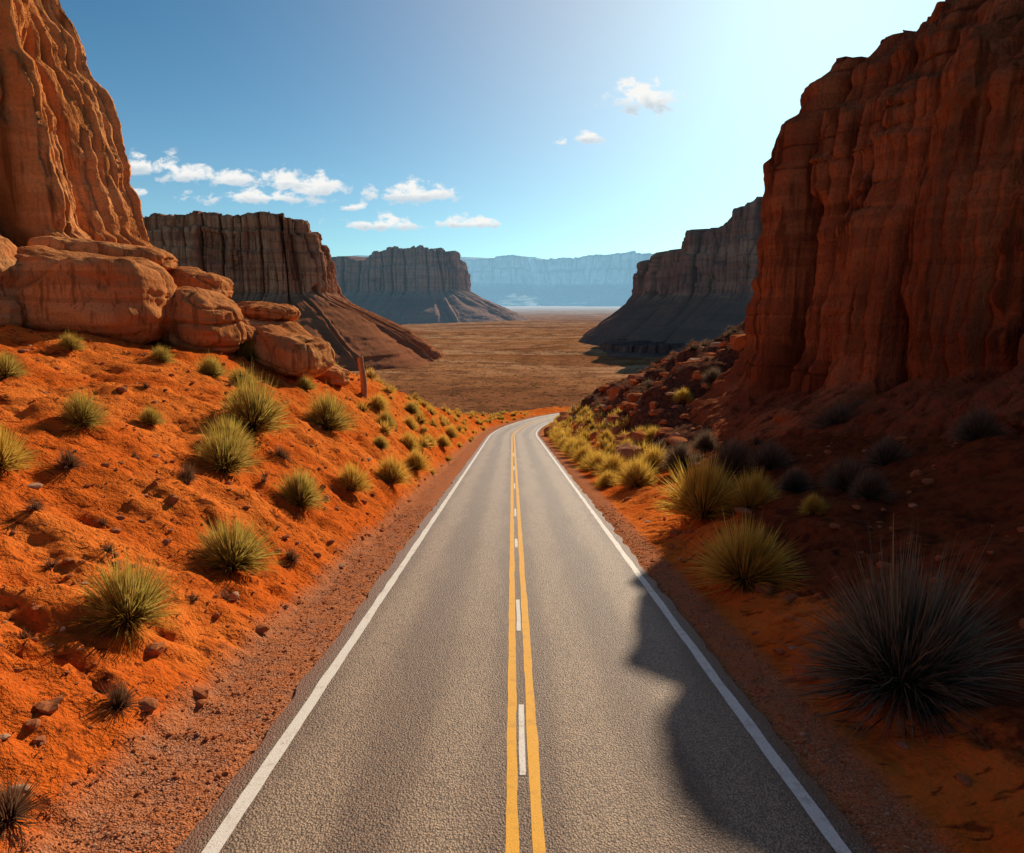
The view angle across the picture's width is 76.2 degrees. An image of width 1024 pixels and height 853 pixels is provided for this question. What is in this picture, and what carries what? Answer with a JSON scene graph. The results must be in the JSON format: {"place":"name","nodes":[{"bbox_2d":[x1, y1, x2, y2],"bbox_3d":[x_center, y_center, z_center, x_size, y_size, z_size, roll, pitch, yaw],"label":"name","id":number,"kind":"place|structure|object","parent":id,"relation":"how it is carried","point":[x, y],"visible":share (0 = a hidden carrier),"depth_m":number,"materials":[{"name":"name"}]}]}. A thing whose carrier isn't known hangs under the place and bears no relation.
{"place":"outdoors","nodes":[
{"label":"outdoors","id":0,"kind":"place"},
{"bbox_2d":[0,0,156,247],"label":"sandstone cliff","id":1,"kind":"structure","parent":0,"point":[65,167],"depth_m":40.25,"materials":[{"name":"orange stone"}]},
{"bbox_2d":[59,0,944,258],"label":"sky","id":2,"kind":"structure","parent":0,"point":[543,129],"materials":[{"name":"blue"}]},
{"bbox_2d":[0,306,1023,852],"bbox_3d":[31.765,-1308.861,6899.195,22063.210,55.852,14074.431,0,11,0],"label":"desert ground","id":3,"kind":"structure","parent":0,"point":[974,492],"depth_m":15.39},
{"bbox_2d":[0,236,25,327],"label":"sandstone boulder","id":4,"kind":"object","parent":3,"relation":"on","point":[12,311],"visible":0.37,"depth_m":29.32,"materials":[{"name":"orange stone"}]},
{"bbox_2d":[0,348,37,377],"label":"desert shrub","id":5,"kind":"object","parent":3,"relation":"on","point":[8,367],"visible":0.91,"depth_m":21.57,"materials":[{"name":"green plant"}]},
{"bbox_2d":[0,421,52,473],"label":"desert shrub","id":6,"kind":"object","parent":3,"relation":"on","point":[10,457],"visible":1,"depth_m":14.01,"materials":[{"name":"yellow plant"}]},
{"bbox_2d":[0,765,62,843],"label":"dry shrub","id":7,"kind":"object","parent":3,"relation":"on","point":[11,811],"visible":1,"depth_m":7.25,"materials":[{"name":"plant"}]},
{"bbox_2d":[50,443,90,471],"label":"dry shrub","id":8,"kind":"object","parent":3,"relation":"on","point":[67,462],"visible":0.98,"depth_m":15.26,"materials":[{"name":"brown plant"}]},
{"bbox_2d":[54,330,87,350],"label":"desert shrub","id":9,"kind":"object","parent":3,"relation":"on","point":[69,342],"visible":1,"depth_m":27.21,"materials":[{"name":"plant"}]},
{"bbox_2d":[53,387,115,431],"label":"desert shrub","id":10,"kind":"object","parent":3,"relation":"on","point":[79,411],"visible":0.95,"depth_m":17.74,"materials":[{"name":"green plant"}]},
{"bbox_2d":[14,245,176,344],"bbox_3d":[-21.053,-6.366,32.695,7.707,5.238,6.448,0,11,0],"label":"sandstone boulder","id":11,"kind":"object","parent":3,"relation":"on","point":[128,298],"visible":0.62,"depth_m":30.24,"materials":[{"name":"orange stone"}]},
{"bbox_2d":[27,236,177,270],"bbox_3d":[-22.537,-9.479,36.278,7.272,1.923,5.488,0,11,0],"label":"sandstone boulder","id":12,"kind":"object","parent":11,"relation":"on","point":[166,260],"visible":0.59,"depth_m":34.23,"materials":[{"name":"orange stone"}]},
{"bbox_2d":[91,673,151,717],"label":"dry shrub","id":13,"kind":"object","parent":3,"relation":"on","point":[121,700],"visible":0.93,"depth_m":9.41,"materials":[{"name":"plant"}]},
{"bbox_2d":[69,545,193,651],"bbox_3d":[-6.580,2.649,11.141,2.107,1.624,2.300,6,15,10],"label":"desert shrub","id":14,"kind":"object","parent":3,"relation":"on","point":[130,601],"visible":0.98,"depth_m":10.96,"materials":[{"name":"green plant"}]},
{"bbox_2d":[135,403,168,425],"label":"desert shrub","id":15,"kind":"object","parent":3,"relation":"on","point":[150,416],"visible":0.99,"depth_m":20.85,"materials":[{"name":"green plant"}]},
{"bbox_2d":[144,345,179,363],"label":"desert shrub","id":16,"kind":"object","parent":3,"relation":"on","point":[160,354],"visible":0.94,"depth_m":29.21,"materials":[{"name":"green plant"}]},
{"bbox_2d":[176,460,202,481],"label":"dry shrub","id":17,"kind":"object","parent":3,"relation":"on","point":[189,473],"visible":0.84,"depth_m":17.83,"materials":[{"name":"brown plant"}]},
{"bbox_2d":[161,286,246,353],"bbox_3d":[-17.006,-5.733,35.469,4.103,3.725,4.244,3,11,16],"label":"sandstone boulder","id":18,"kind":"object","parent":3,"relation":"on","point":[205,319],"visible":0.77,"depth_m":33.95,"materials":[{"name":"orange stone"}]},
{"bbox_2d":[167,266,233,298],"bbox_3d":[-19.381,-8.593,39.592,4.416,2.098,4.246,0,11,0],"label":"sandstone boulder","id":19,"kind":"object","parent":18,"relation":"on","point":[190,276],"visible":0.52,"depth_m":38.01,"materials":[{"name":"orange stone"}]},
{"bbox_2d":[0,333,417,638],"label":"bank scrub","id":20,"kind":"object","parent":3,"relation":"on","point":[109,548],"visible":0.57,"depth_m":13.76,"materials":[{"name":"plant"}]},
{"bbox_2d":[193,349,231,378],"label":"desert shrub","id":21,"kind":"object","parent":3,"relation":"on","point":[211,367],"visible":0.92,"depth_m":30.63,"materials":[{"name":"plant"}]},
{"bbox_2d":[186,421,269,479],"bbox_3d":[-9.047,0.563,20.011,2.891,1.926,2.648,-1,12,4],"label":"desert shrub","id":22,"kind":"object","parent":3,"relation":"on","point":[223,456],"visible":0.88,"depth_m":19.93,"materials":[{"name":"green plant"}]},
{"bbox_2d":[184,507,285,587],"bbox_3d":[-6.540,2.506,15.312,2.730,1.876,2.637,3,9,-1],"label":"desert shrub","id":23,"kind":"object","parent":3,"relation":"on","point":[236,550],"visible":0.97,"depth_m":15.12,"materials":[{"name":"green plant"}]},
{"bbox_2d":[229,387,249,398],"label":"desert shrub","id":24,"kind":"object","parent":3,"relation":"on","point":[237,391],"visible":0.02,"depth_m":27.62,"materials":[{"name":"green plant"}]},
{"bbox_2d":[223,364,267,388],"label":"desert shrub","id":25,"kind":"object","parent":3,"relation":"on","point":[233,380],"visible":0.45,"depth_m":30.97,"materials":[{"name":"green plant"}]},
{"bbox_2d":[236,340,260,361],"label":"desert shrub","id":26,"kind":"object","parent":3,"relation":"on","point":[247,351],"visible":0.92,"depth_m":37.18,"materials":[{"name":"green plant"}]},
{"bbox_2d":[241,316,256,342],"bbox_3d":[-17.594,-5.861,38.025,6.113,1.952,3.248,2,11,12],"label":"sandstone boulder","id":27,"kind":"object","parent":3,"relation":"on","point":[251,330],"visible":0.08,"depth_m":37.36,"materials":[{"name":"orange stone"}]},
{"bbox_2d":[216,362,301,436],"bbox_3d":[-10.038,-1.225,25.040,3.680,3.149,3.810,-2,7,-15],"label":"desert shrub","id":28,"kind":"object","parent":3,"relation":"on","point":[252,410],"visible":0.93,"depth_m":24.82,"materials":[{"name":"green plant"}]},
{"bbox_2d":[234,318,334,377],"bbox_3d":[-14.205,-4.944,39.440,7.295,3.705,4.547,5,12,22],"label":"sandstone boulder","id":29,"kind":"object","parent":3,"relation":"on","point":[288,348],"visible":0.59,"depth_m":37.30,"materials":[{"name":"orange stone"}]},
{"bbox_2d":[236,301,300,320],"bbox_3d":[-15.589,-7.206,40.911,4.477,1.268,3.256,4,12,21],"label":"sandstone boulder","id":30,"kind":"object","parent":29,"relation":"on","point":[261,310],"visible":0.7,"depth_m":39.59,"materials":[{"name":"orange stone"}]},
{"bbox_2d":[272,443,297,460],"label":"dry shrub","id":31,"kind":"object","parent":3,"relation":"on","point":[281,453],"visible":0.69,"depth_m":24.22,"materials":[{"name":"plant"}]},
{"bbox_2d":[281,547,304,566],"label":"dry shrub","id":32,"kind":"object","parent":3,"relation":"on","point":[292,557],"visible":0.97,"depth_m":17.65,"materials":[{"name":"brown plant"}]},
{"bbox_2d":[143,211,444,370],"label":"sandstone butte","id":33,"kind":"object","parent":3,"relation":"on","point":[264,256],"visible":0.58,"depth_m":470.83,"materials":[{"name":"brown stone"}]},
{"bbox_2d":[271,460,329,514],"bbox_3d":[-7.057,1.813,21.296,2.555,1.818,2.430,-3,8,-35],"label":"desert shrub","id":34,"kind":"object","parent":3,"relation":"on","point":[300,492],"visible":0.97,"depth_m":21.21,"materials":[{"name":"green plant"}]},
{"bbox_2d":[295,374,317,389],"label":"desert shrub","id":35,"kind":"object","parent":3,"relation":"on","point":[306,384],"visible":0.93,"depth_m":36.53,"materials":[{"name":"green plant"}]},
{"bbox_2d":[302,386,363,434],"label":"desert shrub","id":36,"kind":"object","parent":3,"relation":"on","point":[328,417],"visible":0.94,"depth_m":32.10,"materials":[{"name":"green plant"}]},
{"bbox_2d":[317,364,349,385],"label":"sandstone boulder","id":37,"kind":"object","parent":3,"relation":"on","point":[335,374],"visible":0.64,"depth_m":41.78,"materials":[{"name":"orange stone"}]},
{"bbox_2d":[336,459,375,496],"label":"desert shrub","id":38,"kind":"object","parent":3,"relation":"on","point":[353,479],"visible":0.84,"depth_m":26.65,"materials":[{"name":"plant"}]},
{"bbox_2d":[357,356,366,397],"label":"wooden post","id":39,"kind":"object","parent":3,"relation":"on","point":[363,380],"visible":0.93,"depth_m":45.01,"materials":[{"name":"brown wood"}]},
{"bbox_2d":[365,392,391,412],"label":"desert shrub","id":40,"kind":"object","parent":3,"relation":"on","point":[378,403],"visible":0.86,"depth_m":44.48,"materials":[{"name":"plant"}]},
{"bbox_2d":[372,433,391,450],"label":"desert shrub","id":41,"kind":"object","parent":3,"relation":"on","point":[380,443],"visible":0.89,"depth_m":35.87,"materials":[{"name":"plant"}]},
{"bbox_2d":[374,408,399,428],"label":"desert shrub","id":42,"kind":"object","parent":3,"relation":"on","point":[385,416],"visible":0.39,"depth_m":41.73,"materials":[{"name":"plant"}]},
{"bbox_2d":[373,453,413,487],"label":"desert shrub","id":43,"kind":"object","parent":3,"relation":"on","point":[390,472],"visible":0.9,"depth_m":31.57,"materials":[{"name":"yellow plant"}]},
{"bbox_2d":[399,415,419,431],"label":"desert shrub","id":44,"kind":"object","parent":3,"relation":"on","point":[411,424],"visible":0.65,"depth_m":48.19,"materials":[{"name":"yellow plant"}]},
{"bbox_2d":[399,430,423,450],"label":"desert shrub","id":45,"kind":"object","parent":3,"relation":"on","point":[409,441],"visible":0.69,"depth_m":42.71,"materials":[{"name":"plant"}]},
{"bbox_2d":[402,401,422,414],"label":"desert shrub","id":46,"kind":"object","parent":3,"relation":"on","point":[410,407],"visible":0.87,"depth_m":52.36,"materials":[{"name":"green plant"}]},
{"bbox_2d":[406,446,431,474],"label":"desert shrub","id":47,"kind":"object","parent":3,"relation":"on","point":[415,460],"visible":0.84,"depth_m":38.27,"materials":[{"name":"yellow plant"}]},
{"bbox_2d":[331,245,528,323],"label":"sandstone butte","id":48,"kind":"object","parent":3,"relation":"on","point":[420,284],"visible":0.71,"depth_m":1424.44,"materials":[{"name":"grey stone"}]},
{"bbox_2d":[424,432,438,448],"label":"desert shrub","id":49,"kind":"object","parent":3,"relation":"on","point":[429,436],"visible":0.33,"depth_m":49.47,"materials":[{"name":"yellow plant"}]},
{"bbox_2d":[437,432,451,447],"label":"desert shrub","id":50,"kind":"object","parent":3,"relation":"on","point":[443,441],"visible":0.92,"depth_m":55.53,"materials":[{"name":"yellow plant"}]},
{"bbox_2d":[445,424,459,439],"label":"desert shrub","id":51,"kind":"object","parent":3,"relation":"on","point":[451,432],"visible":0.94,"depth_m":64.80,"materials":[{"name":"plant"}]},
{"bbox_2d":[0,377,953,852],"bbox_3d":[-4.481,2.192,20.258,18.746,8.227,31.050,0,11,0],"label":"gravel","id":52,"kind":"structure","parent":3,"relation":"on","point":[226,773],"depth_m":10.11,"materials":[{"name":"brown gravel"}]},
{"bbox_2d":[335,360,650,473],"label":"roadside scrub","id":53,"kind":"object","parent":3,"relation":"on","point":[443,421],"visible":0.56,"depth_m":66.12,"materials":[{"name":"plant"}]},
{"bbox_2d":[353,251,652,305],"bbox_3d":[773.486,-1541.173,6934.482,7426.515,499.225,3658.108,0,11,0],"label":"distant plateau","id":54,"kind":"structure","parent":3,"relation":"on","point":[587,280],"depth_m":5927.64,"materials":[{"name":"blue stone"}]},
{"bbox_2d":[0,331,1023,852],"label":"scattered rocks","id":55,"kind":"object","parent":3,"relation":"on","point":[626,451],"visible":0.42,"depth_m":22.84,"materials":[{"name":"brown stone"}]},
{"bbox_2d":[381,359,644,413],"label":"valley scrub","id":56,"kind":"object","parent":3,"relation":"on","point":[503,379],"visible":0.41,"depth_m":371.84,"materials":[{"name":"brown plant"}]},
{"bbox_2d":[550,426,564,437],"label":"desert shrub","id":57,"kind":"object","parent":3,"relation":"on","point":[557,428],"visible":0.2,"depth_m":82.49,"materials":[{"name":"plant"}]},
{"bbox_2d":[550,429,565,441],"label":"desert shrub","id":58,"kind":"object","parent":3,"relation":"on","point":[558,433],"visible":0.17,"depth_m":77.49,"materials":[{"name":"yellow plant"}]},
{"bbox_2d":[551,431,565,444],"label":"desert shrub","id":59,"kind":"object","parent":3,"relation":"on","point":[559,435],"visible":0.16,"depth_m":72.45,"materials":[{"name":"yellow plant"}]},
{"bbox_2d":[555,434,572,448],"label":"desert shrub","id":60,"kind":"object","parent":3,"relation":"on","point":[560,445],"visible":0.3,"depth_m":67.41,"materials":[{"name":"yellow plant"}]},
{"bbox_2d":[559,434,577,450],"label":"desert shrub","id":61,"kind":"object","parent":3,"relation":"on","point":[568,440],"visible":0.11,"depth_m":62.64,"materials":[{"name":"yellow plant"}]},
{"bbox_2d":[560,437,577,457],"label":"desert shrub","id":62,"kind":"object","parent":3,"relation":"on","point":[567,448],"visible":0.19,"depth_m":59.07,"materials":[{"name":"yellow plant"}]},
{"bbox_2d":[565,432,594,459],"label":"desert shrub","id":63,"kind":"object","parent":3,"relation":"on","point":[581,440],"visible":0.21,"depth_m":55.09,"materials":[{"name":"yellow plant"}]},
{"bbox_2d":[567,443,593,463],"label":"desert shrub","id":64,"kind":"object","parent":3,"relation":"on","point":[579,452],"visible":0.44,"depth_m":51.16,"materials":[{"name":"yellow plant"}]},
{"bbox_2d":[570,446,604,471],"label":"desert shrub","id":65,"kind":"object","parent":3,"relation":"on","point":[584,462],"visible":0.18,"depth_m":47.51,"materials":[{"name":"yellow plant"}]},
{"bbox_2d":[582,450,608,473],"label":"desert shrub","id":66,"kind":"object","parent":3,"relation":"on","point":[595,461],"visible":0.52,"depth_m":44.08,"materials":[{"name":"yellow plant"}]},
{"bbox_2d":[592,469,619,489],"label":"desert shrub","id":67,"kind":"object","parent":3,"relation":"on","point":[602,480],"visible":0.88,"depth_m":37.69,"materials":[{"name":"yellow plant"}]},
{"bbox_2d":[596,428,615,442],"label":"desert shrub","id":68,"kind":"object","parent":3,"relation":"on","point":[607,435],"visible":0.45,"depth_m":55.56,"materials":[{"name":"yellow plant"}]},
{"bbox_2d":[591,448,631,477],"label":"desert shrub","id":69,"kind":"object","parent":3,"relation":"on","point":[612,463],"visible":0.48,"depth_m":40.43,"materials":[{"name":"plant"}]},
{"bbox_2d":[616,439,638,445],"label":"desert shrub","id":70,"kind":"object","parent":3,"relation":"on","point":[622,442],"visible":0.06,"depth_m":49.88,"materials":[{"name":"plant"}]},
{"bbox_2d":[608,450,661,489],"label":"desert shrub","id":71,"kind":"object","parent":3,"relation":"on","point":[637,475],"visible":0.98,"depth_m":34.77,"materials":[{"name":"yellow plant"}]},
{"bbox_2d":[600,339,685,356],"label":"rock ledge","id":72,"kind":"object","parent":3,"relation":"on","point":[623,348],"visible":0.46,"depth_m":554.80,"materials":[{"name":"stone"}]},
{"bbox_2d":[640,426,657,440],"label":"desert shrub","id":73,"kind":"object","parent":3,"relation":"on","point":[649,434],"visible":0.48,"depth_m":50.80,"materials":[{"name":"plant"}]},
{"bbox_2d":[635,442,668,473],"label":"desert shrub","id":74,"kind":"object","parent":3,"relation":"on","point":[652,456],"visible":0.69,"depth_m":37.28,"materials":[{"name":"yellow plant"}]},
{"bbox_2d":[570,324,764,463],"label":"scree scrub","id":75,"kind":"object","parent":3,"relation":"on","point":[648,383],"visible":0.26,"depth_m":71.74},
{"bbox_2d":[577,197,762,352],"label":"sandstone mesa","id":76,"kind":"structure","parent":3,"relation":"on","point":[697,286],"depth_m":598.60,"materials":[{"name":"brown stone"}]},
{"bbox_2d":[655,437,703,472],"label":"sagebrush","id":77,"kind":"object","parent":3,"relation":"on","point":[680,453],"visible":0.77,"depth_m":35.10,"materials":[{"name":"plant"}]},
{"bbox_2d":[671,387,694,402],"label":"desert shrub","id":78,"kind":"object","parent":3,"relation":"on","point":[684,395],"visible":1,"depth_m":55.00,"materials":[{"name":"green plant"}]},
{"bbox_2d":[646,447,742,529],"bbox_3d":[7.384,2.025,24.985,4.602,3.176,4.875,3,7,13],"label":"desert shrub","id":79,"kind":"object","parent":3,"relation":"on","point":[698,499],"visible":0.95,"depth_m":24.54,"materials":[{"name":"green plant"}]},
{"bbox_2d":[690,427,723,451],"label":"sagebrush","id":80,"kind":"object","parent":3,"relation":"on","point":[705,441],"visible":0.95,"depth_m":40.58,"materials":[{"name":"plant"}]},
{"bbox_2d":[699,366,724,384],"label":"sagebrush","id":81,"kind":"object","parent":3,"relation":"on","point":[712,375],"visible":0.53,"depth_m":55.31,"materials":[{"name":"plant"}]},
{"bbox_2d":[703,435,757,479],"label":"sagebrush","id":82,"kind":"object","parent":3,"relation":"on","point":[734,453],"visible":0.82,"depth_m":30.22,"materials":[{"name":"plant"}]},
{"bbox_2d":[673,503,820,604],"bbox_3d":[6.323,3.027,17.067,4.035,2.410,3.987,4,15,15],"label":"desert shrub","id":83,"kind":"object","parent":3,"relation":"on","point":[742,558],"visible":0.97,"depth_m":16.70,"materials":[{"name":"green plant"}]},
{"bbox_2d":[711,459,782,516],"bbox_3d":[8.656,2.161,23.533,3.162,2.166,2.985,-6,17,-33],"label":"desert shrub","id":84,"kind":"object","parent":3,"relation":"on","point":[755,492],"visible":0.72,"depth_m":23.41,"materials":[{"name":"green plant"}]},
{"bbox_2d":[741,436,796,474],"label":"sagebrush","id":85,"kind":"object","parent":3,"relation":"on","point":[769,459],"visible":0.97,"depth_m":29.17,"materials":[{"name":"grey plant"}]},
{"bbox_2d":[773,461,815,494],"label":"sagebrush","id":86,"kind":"object","parent":3,"relation":"on","point":[793,482],"visible":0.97,"depth_m":24.79,"materials":[{"name":"plant"}]},
{"bbox_2d":[797,490,829,516],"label":"desert shrub","id":87,"kind":"object","parent":3,"relation":"on","point":[813,506],"visible":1,"depth_m":20.88,"materials":[{"name":"green plant"}]},
{"bbox_2d":[807,399,857,431],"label":"sagebrush","id":88,"kind":"object","parent":3,"relation":"on","point":[837,414],"visible":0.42,"depth_m":33.98,"materials":[{"name":"plant"}]},
{"bbox_2d":[810,450,873,493],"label":"sagebrush","id":89,"kind":"object","parent":3,"relation":"on","point":[842,475],"visible":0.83,"depth_m":23.23,"materials":[{"name":"plant"}]},
{"bbox_2d":[843,465,900,504],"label":"sagebrush","id":90,"kind":"object","parent":3,"relation":"on","point":[869,487],"visible":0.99,"depth_m":21.16,"materials":[{"name":"plant"}]},
{"bbox_2d":[856,432,913,468],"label":"sagebrush","id":91,"kind":"object","parent":3,"relation":"on","point":[887,452],"visible":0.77,"depth_m":25.20,"materials":[{"name":"plant"}]},
{"bbox_2d":[760,519,1023,757],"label":"yucca shrub","id":92,"kind":"object","parent":3,"relation":"on","point":[895,644],"visible":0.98,"depth_m":10.11,"materials":[{"name":"plant"}]},
{"bbox_2d":[940,401,1010,445],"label":"sagebrush","id":93,"kind":"object","parent":3,"relation":"on","point":[972,426],"visible":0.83,"depth_m":23.74,"materials":[{"name":"plant"}]},
{"bbox_2d":[172,413,875,852],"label":"road","id":94,"kind":"structure","parent":0,"point":[398,743],"depth_m":10.13,"materials":[{"name":"grey asphalt"}]},
{"bbox_2d":[201,413,851,852],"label":"road markings","id":95,"kind":"object","parent":94,"relation":"on","point":[225,829],"visible":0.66,"depth_m":10.09,"materials":[{"name":"paint"}]},
{"bbox_2d":[688,0,1023,444],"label":"sandstone cliff","id":96,"kind":"structure","parent":0,"point":[887,282],"depth_m":34.83,"materials":[{"name":"brown stone"}]}
]}

